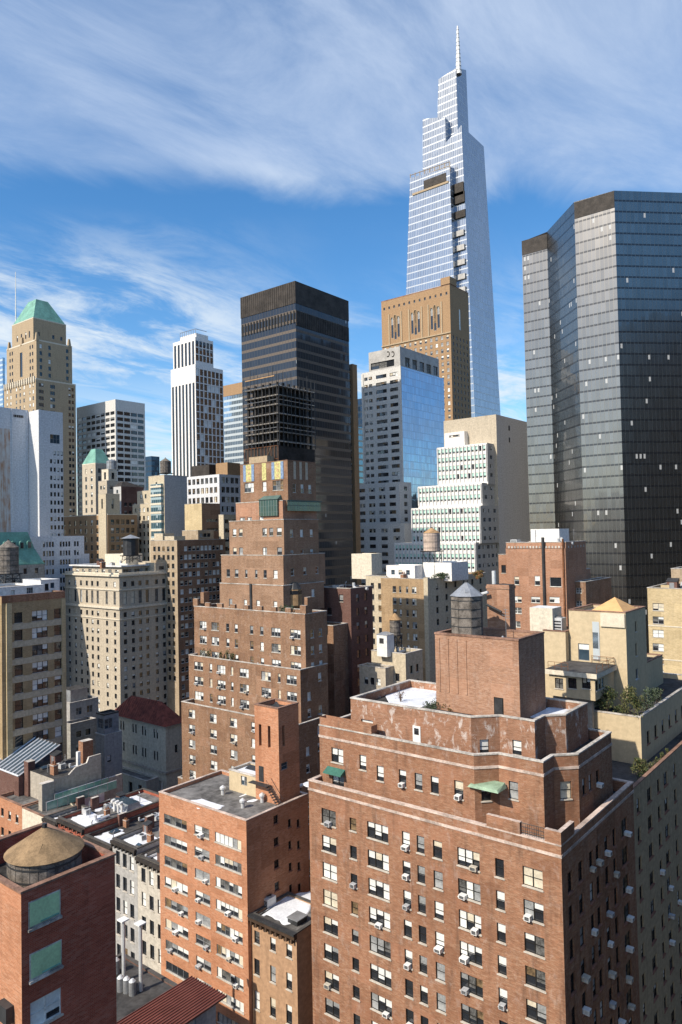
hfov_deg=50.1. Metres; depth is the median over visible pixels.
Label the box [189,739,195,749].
window
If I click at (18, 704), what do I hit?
window
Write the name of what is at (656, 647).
window
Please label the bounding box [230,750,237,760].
window
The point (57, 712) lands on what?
window
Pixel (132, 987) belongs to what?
gas cylinder
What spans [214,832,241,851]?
window
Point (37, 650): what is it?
window
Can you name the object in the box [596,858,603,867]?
air conditioner
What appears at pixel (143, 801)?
snow
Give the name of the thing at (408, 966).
air conditioner
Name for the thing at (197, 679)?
window
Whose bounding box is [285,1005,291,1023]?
window
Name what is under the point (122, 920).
exhaust pipe
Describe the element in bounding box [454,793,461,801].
air conditioner
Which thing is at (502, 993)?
window
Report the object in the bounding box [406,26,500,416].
skyscraper
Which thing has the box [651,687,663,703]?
shrub
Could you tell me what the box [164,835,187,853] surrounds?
window
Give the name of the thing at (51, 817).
town house
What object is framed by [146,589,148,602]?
window
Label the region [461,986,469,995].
air conditioner
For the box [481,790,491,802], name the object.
window
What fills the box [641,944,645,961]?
window
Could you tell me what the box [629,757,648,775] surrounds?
shrub
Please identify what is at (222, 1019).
window
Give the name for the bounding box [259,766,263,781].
door
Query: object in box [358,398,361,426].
office tower
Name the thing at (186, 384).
window
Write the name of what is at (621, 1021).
air conditioner
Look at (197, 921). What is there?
air conditioner
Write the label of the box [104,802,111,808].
cooling unit
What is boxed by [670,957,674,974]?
window
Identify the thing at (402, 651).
duct
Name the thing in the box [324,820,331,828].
air conditioner
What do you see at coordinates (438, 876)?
window
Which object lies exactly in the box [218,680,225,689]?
window
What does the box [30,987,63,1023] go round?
window
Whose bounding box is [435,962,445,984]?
window
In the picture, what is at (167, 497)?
apartment building
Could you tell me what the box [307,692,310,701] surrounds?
window
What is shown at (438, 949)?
air conditioner
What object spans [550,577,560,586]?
window
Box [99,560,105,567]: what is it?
chimney
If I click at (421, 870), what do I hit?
window
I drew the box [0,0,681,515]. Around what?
sky
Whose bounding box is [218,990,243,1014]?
window
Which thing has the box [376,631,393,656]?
vent housing
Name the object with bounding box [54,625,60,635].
window
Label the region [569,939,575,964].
window
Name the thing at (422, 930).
window
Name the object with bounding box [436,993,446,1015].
window
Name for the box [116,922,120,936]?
window
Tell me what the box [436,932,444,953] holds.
window
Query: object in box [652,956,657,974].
window
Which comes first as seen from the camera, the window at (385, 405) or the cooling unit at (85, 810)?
the cooling unit at (85, 810)
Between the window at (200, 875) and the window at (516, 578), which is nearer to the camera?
the window at (200, 875)
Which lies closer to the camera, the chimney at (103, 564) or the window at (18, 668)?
the window at (18, 668)
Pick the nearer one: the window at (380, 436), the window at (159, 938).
the window at (159, 938)
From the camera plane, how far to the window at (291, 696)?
139.42 m
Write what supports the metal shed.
on the ground
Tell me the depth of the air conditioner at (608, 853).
74.44 m
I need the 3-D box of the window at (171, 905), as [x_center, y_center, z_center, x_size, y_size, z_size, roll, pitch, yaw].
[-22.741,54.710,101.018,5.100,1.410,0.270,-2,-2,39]
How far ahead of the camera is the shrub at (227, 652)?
152.22 m
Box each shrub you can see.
[225,649,230,658]
[393,690,405,701]
[422,698,439,708]
[431,572,448,578]
[471,570,483,578]
[594,685,622,712]
[619,684,645,716]
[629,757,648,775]
[639,686,654,710]
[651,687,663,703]
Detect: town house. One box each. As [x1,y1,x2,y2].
[0,791,38,836]
[22,802,75,828]
[41,795,87,826]
[56,788,158,837]
[82,807,158,851]
[110,814,159,960]
[135,845,160,973]
[247,891,312,1023]
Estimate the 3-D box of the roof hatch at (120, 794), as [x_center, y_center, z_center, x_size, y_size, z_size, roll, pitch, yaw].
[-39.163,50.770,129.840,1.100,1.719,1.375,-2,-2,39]
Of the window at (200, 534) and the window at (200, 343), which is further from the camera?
the window at (200, 343)
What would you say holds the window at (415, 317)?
in the office tower at (433, 322)
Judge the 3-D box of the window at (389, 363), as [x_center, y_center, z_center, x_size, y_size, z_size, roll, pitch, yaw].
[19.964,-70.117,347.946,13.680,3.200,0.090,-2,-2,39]
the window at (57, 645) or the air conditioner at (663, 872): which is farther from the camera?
the window at (57, 645)
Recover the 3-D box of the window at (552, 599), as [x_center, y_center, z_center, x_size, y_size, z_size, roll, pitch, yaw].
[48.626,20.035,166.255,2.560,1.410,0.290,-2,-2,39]
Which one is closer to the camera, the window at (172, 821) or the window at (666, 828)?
the window at (666, 828)
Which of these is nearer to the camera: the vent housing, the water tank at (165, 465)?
the vent housing
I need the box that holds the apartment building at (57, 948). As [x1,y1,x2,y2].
[0,822,116,1023]
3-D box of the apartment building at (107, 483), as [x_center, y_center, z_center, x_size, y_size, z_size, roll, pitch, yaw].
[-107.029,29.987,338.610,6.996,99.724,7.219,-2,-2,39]
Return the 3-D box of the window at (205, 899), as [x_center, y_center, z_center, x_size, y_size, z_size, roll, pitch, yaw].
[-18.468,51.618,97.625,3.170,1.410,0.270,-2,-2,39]
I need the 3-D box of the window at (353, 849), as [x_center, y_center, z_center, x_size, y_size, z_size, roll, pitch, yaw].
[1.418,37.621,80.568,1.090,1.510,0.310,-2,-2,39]
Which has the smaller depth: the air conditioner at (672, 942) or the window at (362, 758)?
the window at (362, 758)
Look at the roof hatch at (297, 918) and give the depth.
90.74 m
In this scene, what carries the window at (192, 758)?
in the stepped tower at (272, 561)
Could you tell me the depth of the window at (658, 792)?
90.21 m
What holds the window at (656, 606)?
in the apartment building at (665, 617)
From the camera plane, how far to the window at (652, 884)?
86.89 m
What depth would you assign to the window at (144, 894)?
107.47 m
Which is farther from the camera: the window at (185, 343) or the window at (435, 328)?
the window at (435, 328)
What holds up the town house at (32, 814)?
on the ground
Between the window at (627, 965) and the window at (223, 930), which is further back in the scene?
the window at (223, 930)
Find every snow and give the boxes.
[71,812,105,826]
[94,831,123,842]
[111,795,151,812]
[124,832,157,844]
[191,799,222,808]
[260,891,310,924]
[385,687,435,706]
[531,707,568,717]
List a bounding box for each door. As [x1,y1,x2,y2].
[195,1011,206,1023]
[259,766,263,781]
[413,725,420,742]
[494,697,503,714]
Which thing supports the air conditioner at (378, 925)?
attached to the apartment building at (535, 822)
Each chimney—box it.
[49,761,58,774]
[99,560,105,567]
[103,806,109,815]
[123,817,128,827]
[146,830,154,841]
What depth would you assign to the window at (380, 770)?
80.88 m
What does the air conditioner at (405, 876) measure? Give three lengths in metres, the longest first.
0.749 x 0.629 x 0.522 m
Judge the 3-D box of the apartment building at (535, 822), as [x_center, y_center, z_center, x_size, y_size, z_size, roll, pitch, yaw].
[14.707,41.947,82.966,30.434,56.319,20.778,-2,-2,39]
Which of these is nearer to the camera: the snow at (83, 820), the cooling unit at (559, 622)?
the cooling unit at (559, 622)
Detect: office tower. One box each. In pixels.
[0,357,4,406]
[4,272,76,515]
[77,399,145,514]
[145,456,159,489]
[171,329,223,476]
[223,382,242,464]
[240,281,353,609]
[349,364,361,584]
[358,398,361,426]
[358,427,362,484]
[381,276,470,420]
[522,191,681,652]
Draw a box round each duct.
[94,814,109,820]
[111,799,122,812]
[397,647,405,652]
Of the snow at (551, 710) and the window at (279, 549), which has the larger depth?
the window at (279, 549)
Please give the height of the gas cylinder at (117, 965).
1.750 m
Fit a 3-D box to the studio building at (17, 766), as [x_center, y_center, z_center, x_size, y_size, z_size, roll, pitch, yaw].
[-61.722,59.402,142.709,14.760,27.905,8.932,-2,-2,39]
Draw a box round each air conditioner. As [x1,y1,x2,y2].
[172,886,177,892]
[172,929,178,935]
[195,919,201,925]
[195,963,201,969]
[197,832,203,838]
[203,945,208,950]
[224,910,230,916]
[232,936,237,942]
[233,983,238,989]
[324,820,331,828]
[324,982,330,990]
[350,882,356,889]
[375,922,382,928]
[382,1011,389,1018]
[398,782,405,787]
[401,844,409,851]
[402,873,409,880]
[402,903,409,910]
[404,962,411,970]
[433,945,443,953]
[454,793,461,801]
[458,892,467,900]
[459,954,469,964]
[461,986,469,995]
[469,864,477,872]
[471,927,478,936]
[498,1002,506,1010]
[523,913,531,922]
[581,973,590,983]
[582,1005,591,1016]
[589,866,596,873]
[591,928,598,937]
[596,782,603,788]
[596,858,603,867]
[605,849,611,857]
[606,910,614,918]
[607,940,613,948]
[608,970,616,979]
[609,1000,616,1010]
[614,870,619,879]
[618,1018,626,1023]
[624,830,632,837]
[626,886,632,894]
[626,915,634,922]
[626,945,633,953]
[626,975,633,984]
[627,1002,635,1010]
[660,869,665,876]
[668,912,674,919]
[669,939,675,946]
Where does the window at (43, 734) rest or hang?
in the apartment building at (33, 701)
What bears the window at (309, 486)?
in the stepped tower at (272, 561)
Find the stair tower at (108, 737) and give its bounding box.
[95,709,122,783]
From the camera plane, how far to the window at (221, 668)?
151.78 m
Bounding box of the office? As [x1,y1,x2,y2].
[30,536,88,590]
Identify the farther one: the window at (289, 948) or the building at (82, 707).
the building at (82, 707)
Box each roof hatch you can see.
[49,750,61,763]
[96,558,103,564]
[116,791,125,797]
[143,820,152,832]
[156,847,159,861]
[245,764,254,770]
[287,910,307,926]
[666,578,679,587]
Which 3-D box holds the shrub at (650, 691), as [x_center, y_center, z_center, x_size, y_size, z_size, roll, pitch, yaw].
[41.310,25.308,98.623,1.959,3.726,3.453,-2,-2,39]
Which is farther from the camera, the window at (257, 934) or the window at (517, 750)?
the window at (257, 934)
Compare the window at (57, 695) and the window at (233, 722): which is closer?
the window at (233, 722)
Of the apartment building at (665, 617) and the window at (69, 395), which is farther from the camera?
the window at (69, 395)
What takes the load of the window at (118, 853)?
in the town house at (126, 889)
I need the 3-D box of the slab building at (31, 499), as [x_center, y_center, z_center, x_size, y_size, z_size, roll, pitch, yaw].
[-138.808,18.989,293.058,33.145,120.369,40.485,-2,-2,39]
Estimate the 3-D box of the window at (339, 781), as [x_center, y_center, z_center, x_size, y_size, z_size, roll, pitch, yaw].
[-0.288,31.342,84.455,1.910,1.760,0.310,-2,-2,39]
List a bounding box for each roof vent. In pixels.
[220,785,225,794]
[239,798,245,808]
[259,792,264,802]
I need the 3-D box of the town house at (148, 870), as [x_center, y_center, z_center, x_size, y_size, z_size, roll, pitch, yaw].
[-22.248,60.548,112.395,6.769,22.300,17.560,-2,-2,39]
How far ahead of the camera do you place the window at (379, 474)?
346.20 m
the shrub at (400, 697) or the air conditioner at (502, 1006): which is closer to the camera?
the air conditioner at (502, 1006)
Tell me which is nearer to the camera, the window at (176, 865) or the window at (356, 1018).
the window at (356, 1018)
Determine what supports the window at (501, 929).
in the apartment building at (535, 822)
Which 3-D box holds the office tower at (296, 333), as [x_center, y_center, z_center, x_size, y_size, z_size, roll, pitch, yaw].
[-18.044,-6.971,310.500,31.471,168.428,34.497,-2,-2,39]
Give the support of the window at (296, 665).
in the stepped tower at (272, 561)
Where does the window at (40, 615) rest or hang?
in the apartment building at (33, 701)
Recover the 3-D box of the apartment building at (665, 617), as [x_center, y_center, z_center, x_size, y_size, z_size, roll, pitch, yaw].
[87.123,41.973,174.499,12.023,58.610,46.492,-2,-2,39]
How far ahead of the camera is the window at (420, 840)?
75.25 m
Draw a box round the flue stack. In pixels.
[482,571,515,629]
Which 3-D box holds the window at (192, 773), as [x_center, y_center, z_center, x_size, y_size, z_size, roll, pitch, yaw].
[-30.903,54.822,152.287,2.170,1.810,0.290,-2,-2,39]
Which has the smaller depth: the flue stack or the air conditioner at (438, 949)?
the air conditioner at (438, 949)
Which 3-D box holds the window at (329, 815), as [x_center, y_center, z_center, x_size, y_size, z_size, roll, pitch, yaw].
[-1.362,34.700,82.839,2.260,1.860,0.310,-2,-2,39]
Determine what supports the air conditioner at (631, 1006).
attached to the apartment building at (535, 822)
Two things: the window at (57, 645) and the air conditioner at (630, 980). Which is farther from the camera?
the window at (57, 645)
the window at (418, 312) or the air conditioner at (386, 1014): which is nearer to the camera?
the air conditioner at (386, 1014)
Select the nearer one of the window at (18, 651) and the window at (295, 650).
the window at (295, 650)
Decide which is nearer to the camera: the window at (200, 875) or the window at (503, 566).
the window at (200, 875)
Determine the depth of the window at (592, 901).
71.57 m
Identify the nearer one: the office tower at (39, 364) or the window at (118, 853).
the window at (118, 853)
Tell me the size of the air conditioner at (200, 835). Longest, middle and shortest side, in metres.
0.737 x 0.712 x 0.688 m
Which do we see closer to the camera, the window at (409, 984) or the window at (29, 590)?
the window at (409, 984)
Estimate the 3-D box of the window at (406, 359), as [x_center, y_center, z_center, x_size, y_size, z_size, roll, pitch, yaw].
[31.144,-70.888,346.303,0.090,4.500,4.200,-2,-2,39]
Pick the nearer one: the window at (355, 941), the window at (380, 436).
the window at (355, 941)
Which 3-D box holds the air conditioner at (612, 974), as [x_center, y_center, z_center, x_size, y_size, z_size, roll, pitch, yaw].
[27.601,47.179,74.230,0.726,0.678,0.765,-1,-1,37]
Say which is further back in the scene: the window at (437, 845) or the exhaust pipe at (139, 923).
the exhaust pipe at (139, 923)
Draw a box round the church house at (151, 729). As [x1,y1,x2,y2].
[115,696,181,793]
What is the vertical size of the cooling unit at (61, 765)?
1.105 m
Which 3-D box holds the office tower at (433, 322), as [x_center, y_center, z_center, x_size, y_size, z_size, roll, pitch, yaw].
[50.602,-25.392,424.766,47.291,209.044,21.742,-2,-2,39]
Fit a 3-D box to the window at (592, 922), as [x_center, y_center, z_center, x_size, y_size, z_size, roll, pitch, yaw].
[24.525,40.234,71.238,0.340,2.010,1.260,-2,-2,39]
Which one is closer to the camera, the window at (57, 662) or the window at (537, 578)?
the window at (57, 662)
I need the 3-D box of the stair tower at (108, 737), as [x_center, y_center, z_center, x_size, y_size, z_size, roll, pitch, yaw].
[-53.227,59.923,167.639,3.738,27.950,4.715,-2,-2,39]
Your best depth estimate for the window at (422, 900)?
75.09 m
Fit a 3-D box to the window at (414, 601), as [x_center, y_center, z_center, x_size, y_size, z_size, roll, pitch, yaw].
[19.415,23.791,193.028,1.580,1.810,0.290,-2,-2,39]
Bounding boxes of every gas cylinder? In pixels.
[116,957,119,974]
[117,974,123,992]
[123,976,129,993]
[129,978,135,996]
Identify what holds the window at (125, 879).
in the town house at (126, 889)
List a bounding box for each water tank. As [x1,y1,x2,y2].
[0,539,22,583]
[3,822,84,887]
[106,459,119,470]
[120,534,141,562]
[158,457,173,474]
[389,612,402,650]
[420,527,441,575]
[450,580,483,635]
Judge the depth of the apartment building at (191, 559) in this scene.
256.87 m
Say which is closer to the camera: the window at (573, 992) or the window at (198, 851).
the window at (573, 992)
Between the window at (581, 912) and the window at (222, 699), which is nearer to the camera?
the window at (581, 912)
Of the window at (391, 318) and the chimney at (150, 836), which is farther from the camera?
the window at (391, 318)
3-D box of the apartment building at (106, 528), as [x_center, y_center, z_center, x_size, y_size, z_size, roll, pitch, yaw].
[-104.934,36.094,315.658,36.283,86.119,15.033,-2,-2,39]
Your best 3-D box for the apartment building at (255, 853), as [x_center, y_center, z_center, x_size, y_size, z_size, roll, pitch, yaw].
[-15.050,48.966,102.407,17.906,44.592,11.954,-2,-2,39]
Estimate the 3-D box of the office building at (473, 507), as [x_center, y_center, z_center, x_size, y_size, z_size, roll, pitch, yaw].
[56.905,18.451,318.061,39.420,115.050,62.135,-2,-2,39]
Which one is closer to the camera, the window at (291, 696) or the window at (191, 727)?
the window at (291, 696)
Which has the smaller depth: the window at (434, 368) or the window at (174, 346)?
the window at (434, 368)
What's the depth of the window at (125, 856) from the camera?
110.48 m
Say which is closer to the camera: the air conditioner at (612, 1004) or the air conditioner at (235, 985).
the air conditioner at (612, 1004)
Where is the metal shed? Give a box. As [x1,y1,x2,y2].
[117,976,226,1023]
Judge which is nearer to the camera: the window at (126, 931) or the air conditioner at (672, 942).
the air conditioner at (672, 942)
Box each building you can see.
[0,407,63,536]
[0,532,44,583]
[0,578,66,759]
[0,736,61,796]
[30,738,122,810]
[62,553,166,711]
[64,493,136,563]
[66,685,97,758]
[82,449,108,514]
[98,469,119,493]
[113,482,143,513]
[116,953,176,1020]
[132,490,149,560]
[148,475,186,560]
[150,530,225,717]
[158,698,309,1023]
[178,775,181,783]
[184,503,219,538]
[187,462,240,514]
[219,514,235,553]
[243,367,317,609]
[308,627,639,1023]
[321,585,373,716]
[351,553,486,682]
[359,346,444,584]
[359,647,422,693]
[394,414,529,627]
[498,529,611,630]
[530,597,681,1023]
[647,567,681,673]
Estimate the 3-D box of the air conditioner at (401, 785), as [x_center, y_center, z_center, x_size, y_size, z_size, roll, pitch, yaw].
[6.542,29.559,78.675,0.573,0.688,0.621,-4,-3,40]
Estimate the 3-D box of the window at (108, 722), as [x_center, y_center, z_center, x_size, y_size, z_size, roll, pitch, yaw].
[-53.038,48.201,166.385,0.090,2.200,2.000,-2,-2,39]
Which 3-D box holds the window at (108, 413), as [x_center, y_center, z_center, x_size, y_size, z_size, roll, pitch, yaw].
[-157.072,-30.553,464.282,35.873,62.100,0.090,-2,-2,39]
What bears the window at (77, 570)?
in the hotel building at (116, 649)
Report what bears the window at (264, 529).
in the stepped tower at (272, 561)
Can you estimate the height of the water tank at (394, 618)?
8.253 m
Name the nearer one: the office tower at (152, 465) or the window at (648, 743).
the window at (648, 743)
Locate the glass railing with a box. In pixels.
[46,777,116,811]
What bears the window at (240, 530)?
in the stepped tower at (272, 561)
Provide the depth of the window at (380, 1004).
78.21 m
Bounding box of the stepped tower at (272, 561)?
[181,460,328,891]
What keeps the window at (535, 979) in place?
in the apartment building at (535, 822)
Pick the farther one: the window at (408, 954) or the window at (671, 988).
the window at (671, 988)
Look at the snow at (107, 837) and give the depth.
117.39 m
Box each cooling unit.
[57,762,65,769]
[82,807,90,814]
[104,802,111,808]
[137,833,145,840]
[264,894,275,908]
[332,584,343,587]
[510,539,520,541]
[554,616,566,630]
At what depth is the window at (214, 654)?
156.44 m
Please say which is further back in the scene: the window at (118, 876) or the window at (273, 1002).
the window at (118, 876)
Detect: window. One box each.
[6,331,74,515]
[14,612,22,623]
[14,630,22,641]
[14,665,22,676]
[14,682,23,694]
[15,647,22,658]
[15,700,23,711]
[15,717,22,729]
[15,735,22,747]
[20,353,22,376]
[27,587,32,592]
[27,889,61,932]
[29,939,63,984]
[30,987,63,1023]
[32,610,46,621]
[32,627,46,638]
[32,644,47,656]
[32,661,47,673]
[32,678,47,690]
[32,695,47,708]
[33,712,48,725]
[33,729,48,739]
[50,434,59,443]
[54,608,61,618]
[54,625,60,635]
[54,642,60,652]
[54,659,61,669]
[55,675,61,686]
[55,692,61,703]
[55,709,61,720]
[55,726,61,737]
[68,569,166,711]
[76,707,80,714]
[76,731,80,737]
[78,412,109,513]
[87,705,91,712]
[98,718,102,728]
[105,718,111,728]
[115,851,119,866]
[116,874,119,889]
[116,897,120,913]
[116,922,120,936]
[122,854,126,869]
[123,592,126,604]
[123,877,126,892]
[123,901,127,916]
[125,925,127,940]
[129,857,133,872]
[129,881,133,896]
[130,904,134,920]
[130,928,134,944]
[131,591,134,603]
[139,590,141,602]
[141,868,145,884]
[141,892,145,908]
[142,916,146,932]
[142,940,146,957]
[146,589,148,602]
[148,871,153,888]
[149,896,153,912]
[149,920,153,936]
[149,945,154,961]
[153,533,222,680]
[155,589,157,601]
[156,875,159,890]
[157,925,160,940]
[157,949,160,965]
[162,588,165,600]
[163,814,186,831]
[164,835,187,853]
[164,856,187,874]
[164,876,187,896]
[164,898,187,918]
[165,919,188,939]
[165,940,188,961]
[165,961,188,980]
[172,387,174,474]
[174,346,175,368]
[176,387,177,474]
[178,345,179,367]
[179,386,181,475]
[181,344,183,366]
[182,385,184,475]
[185,343,186,365]
[186,384,188,476]
[188,709,194,718]
[188,724,194,732]
[189,342,190,364]
[189,383,191,470]
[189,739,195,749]
[189,770,195,778]
[190,755,195,764]
[192,341,193,363]
[193,383,195,465]
[194,662,202,670]
[194,825,208,839]
[194,846,209,862]
[194,868,209,884]
[194,890,210,906]
[195,676,202,685]
[195,691,203,700]
[195,934,210,951]
[196,341,222,449]
[196,912,210,929]
[197,956,211,973]
[199,636,206,644]
[200,621,206,629]
[207,519,216,521]
[210,484,322,876]
[210,714,216,723]
[210,729,216,739]
[210,745,216,754]
[211,622,218,630]
[211,760,217,770]
[212,637,218,645]
[212,652,218,657]
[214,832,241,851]
[214,854,241,875]
[215,877,241,898]
[215,899,242,921]
[215,922,242,944]
[216,944,243,967]
[216,967,243,991]
[217,1012,237,1023]
[218,665,225,674]
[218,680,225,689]
[218,695,225,704]
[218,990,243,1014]
[229,718,236,727]
[230,734,237,744]
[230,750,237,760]
[238,529,242,536]
[239,668,248,677]
[239,684,248,693]
[240,699,248,709]
[242,776,246,785]
[245,483,253,492]
[251,739,254,748]
[253,931,259,946]
[254,958,259,977]
[254,991,259,1012]
[262,482,265,491]
[262,671,270,681]
[262,687,270,697]
[263,528,266,535]
[263,547,266,554]
[269,937,275,953]
[269,966,275,984]
[269,998,275,1019]
[271,628,280,637]
[271,643,280,653]
[272,659,280,665]
[273,480,282,490]
[273,570,277,578]
[273,815,278,825]
[274,837,279,847]
[274,859,279,870]
[274,882,279,892]
[277,528,281,535]
[277,547,281,554]
[281,761,286,769]
[285,944,292,960]
[285,973,292,992]
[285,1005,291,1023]
[287,675,296,685]
[287,691,296,701]
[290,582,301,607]
[290,629,300,639]
[290,646,300,655]
[291,662,300,668]
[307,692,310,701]
[321,808,336,828]
[321,835,336,855]
[322,862,337,883]
[322,889,337,910]
[323,916,338,938]
[323,943,338,966]
[324,998,339,1021]
[325,970,339,993]
[328,608,331,615]
[331,747,343,764]
[333,776,343,786]
[349,818,356,833]
[349,846,357,860]
[350,901,358,917]
[351,873,357,889]
[351,929,358,945]
[351,957,359,973]
[352,986,359,1002]
[354,1014,359,1023]
[359,755,366,771]
[366,821,388,844]
[367,849,389,873]
[367,878,389,902]
[368,907,390,931]
[369,935,390,960]
[369,964,391,990]
[370,992,392,1019]
[371,359,393,369]
[376,374,385,378]
[376,381,386,386]
[376,389,386,393]
[376,765,383,782]
[377,397,386,400]
[377,404,386,408]
[377,412,386,416]
[377,419,386,423]
[377,427,387,431]
[377,434,387,438]
[377,678,380,686]
[378,442,387,446]
[378,450,387,453]
[378,457,387,461]
[378,465,387,468]
[378,473,388,476]
[391,318,393,338]
[392,464,399,467]
[394,316,396,339]
[395,673,399,681]
[396,426,509,567]
[397,317,399,336]
[399,769,406,788]
[402,831,410,851]
[403,861,410,880]
[403,919,412,940]
[404,890,411,910]
[404,979,413,1000]
[405,357,408,366]
[405,949,412,970]
[406,1008,413,1023]
[411,313,413,333]
[411,587,416,593]
[412,360,416,369]
[412,598,416,605]
[414,311,416,334]
[414,773,422,791]
[416,835,424,855]
[416,865,425,885]
[417,895,426,915]
[418,312,419,332]
[418,925,426,946]
[418,955,427,976]
[419,362,423,371]
[419,986,428,1006]
[421,1015,427,1023]
[430,776,439,795]
[431,309,432,329]
[432,840,442,861]
[433,366,436,375]
[433,870,443,891]
[433,901,443,922]
[434,306,436,330]
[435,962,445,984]
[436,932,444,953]
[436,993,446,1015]
[437,307,439,327]
[453,780,463,800]
[456,847,480,872]
[457,878,480,904]
[458,909,481,936]
[459,972,483,1000]
[460,941,482,968]
[460,1004,483,1023]
[480,739,488,752]
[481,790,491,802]
[494,858,504,880]
[495,890,505,912]
[496,923,506,945]
[497,955,507,978]
[499,988,507,1010]
[502,565,505,573]
[508,781,518,801]
[513,740,521,755]
[514,577,518,584]
[515,596,521,602]
[515,607,521,613]
[516,621,520,627]
[522,866,543,892]
[523,899,544,925]
[523,932,545,959]
[524,966,546,993]
[525,999,546,1023]
[531,597,540,603]
[534,576,539,585]
[549,597,559,602]
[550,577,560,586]
[554,678,563,689]
[560,781,572,800]
[567,678,576,689]
[568,872,573,896]
[569,906,574,930]
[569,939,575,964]
[570,973,576,998]
[571,1007,574,1023]
[576,588,581,593]
[578,643,589,660]
[578,861,584,885]
[579,894,585,918]
[580,926,585,951]
[581,678,590,689]
[581,959,583,984]
[582,992,584,1017]
[589,851,591,873]
[590,883,595,905]
[591,915,593,937]
[592,622,599,659]
[595,845,597,866]
[596,875,601,898]
[604,836,606,858]
[605,866,610,888]
[606,897,608,918]
[621,817,625,840]
[622,846,629,869]
[623,875,627,897]
[624,903,628,926]
[625,931,629,955]
[625,960,632,984]
[626,988,633,1013]
[637,799,640,815]
[638,828,641,844]
[638,857,642,873]
[639,886,643,903]
[640,915,644,932]
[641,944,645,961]
[642,973,646,991]
[643,1003,647,1021]
[647,731,650,745]
[647,787,652,804]
[648,815,653,832]
[649,843,653,861]
[650,871,654,889]
[651,900,655,917]
[651,928,656,946]
[652,603,663,610]
[652,643,663,651]
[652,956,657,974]
[653,616,663,624]
[653,630,663,637]
[653,984,658,1003]
[654,1012,659,1023]
[657,780,660,794]
[662,942,665,958]
[663,969,666,985]
[664,772,668,787]
[664,798,668,814]
[664,998,667,1013]
[665,824,669,840]
[666,850,670,867]
[667,878,669,894]
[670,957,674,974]
[670,983,674,1001]
[671,1010,675,1023]
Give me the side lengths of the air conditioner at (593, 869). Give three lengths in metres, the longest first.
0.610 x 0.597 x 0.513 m
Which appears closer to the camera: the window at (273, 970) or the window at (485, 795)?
the window at (485, 795)
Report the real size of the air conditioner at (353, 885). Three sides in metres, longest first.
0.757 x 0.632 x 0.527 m
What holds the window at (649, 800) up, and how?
in the apartment building at (591, 650)
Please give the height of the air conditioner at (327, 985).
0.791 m
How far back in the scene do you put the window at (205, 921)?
97.54 m
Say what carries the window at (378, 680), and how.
in the building at (378, 672)
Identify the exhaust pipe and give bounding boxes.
[117,916,128,976]
[134,920,145,991]
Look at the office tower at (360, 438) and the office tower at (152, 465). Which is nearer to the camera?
the office tower at (360, 438)
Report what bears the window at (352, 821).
in the apartment building at (535, 822)
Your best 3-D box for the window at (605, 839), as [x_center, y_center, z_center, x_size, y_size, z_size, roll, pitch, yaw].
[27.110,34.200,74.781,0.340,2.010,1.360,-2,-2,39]
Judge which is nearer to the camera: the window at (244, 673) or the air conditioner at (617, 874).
the air conditioner at (617, 874)
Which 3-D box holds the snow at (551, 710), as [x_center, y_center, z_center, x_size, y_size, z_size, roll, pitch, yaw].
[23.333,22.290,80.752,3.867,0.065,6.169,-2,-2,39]
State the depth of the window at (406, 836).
76.41 m
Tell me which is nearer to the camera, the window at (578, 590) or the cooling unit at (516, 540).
the window at (578, 590)
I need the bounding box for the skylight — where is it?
[108,828,120,834]
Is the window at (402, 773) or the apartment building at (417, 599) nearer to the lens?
the window at (402, 773)
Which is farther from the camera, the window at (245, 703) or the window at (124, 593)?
the window at (124, 593)
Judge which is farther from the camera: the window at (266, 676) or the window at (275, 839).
the window at (266, 676)
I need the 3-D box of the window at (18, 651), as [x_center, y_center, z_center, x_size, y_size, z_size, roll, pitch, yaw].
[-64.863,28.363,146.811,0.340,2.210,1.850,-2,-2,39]
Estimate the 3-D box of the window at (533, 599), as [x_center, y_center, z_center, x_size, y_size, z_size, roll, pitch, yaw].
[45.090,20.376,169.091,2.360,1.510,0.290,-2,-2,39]
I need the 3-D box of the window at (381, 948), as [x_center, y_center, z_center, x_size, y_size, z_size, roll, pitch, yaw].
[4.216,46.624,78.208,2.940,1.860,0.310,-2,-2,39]
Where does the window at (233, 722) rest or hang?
in the stepped tower at (272, 561)
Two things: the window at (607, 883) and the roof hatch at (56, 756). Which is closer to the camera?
the window at (607, 883)
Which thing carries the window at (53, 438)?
in the slab building at (31, 499)
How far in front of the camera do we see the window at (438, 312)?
409.47 m
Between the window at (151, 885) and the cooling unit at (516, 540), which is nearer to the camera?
the window at (151, 885)
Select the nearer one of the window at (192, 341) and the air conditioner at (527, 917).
the air conditioner at (527, 917)
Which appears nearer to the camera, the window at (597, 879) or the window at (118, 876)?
the window at (597, 879)
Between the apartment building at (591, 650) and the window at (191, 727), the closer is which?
the apartment building at (591, 650)
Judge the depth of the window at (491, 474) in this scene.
300.60 m
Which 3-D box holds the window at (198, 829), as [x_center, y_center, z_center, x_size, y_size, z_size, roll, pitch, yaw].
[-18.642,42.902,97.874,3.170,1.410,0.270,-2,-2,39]
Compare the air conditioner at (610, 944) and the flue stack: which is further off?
the flue stack

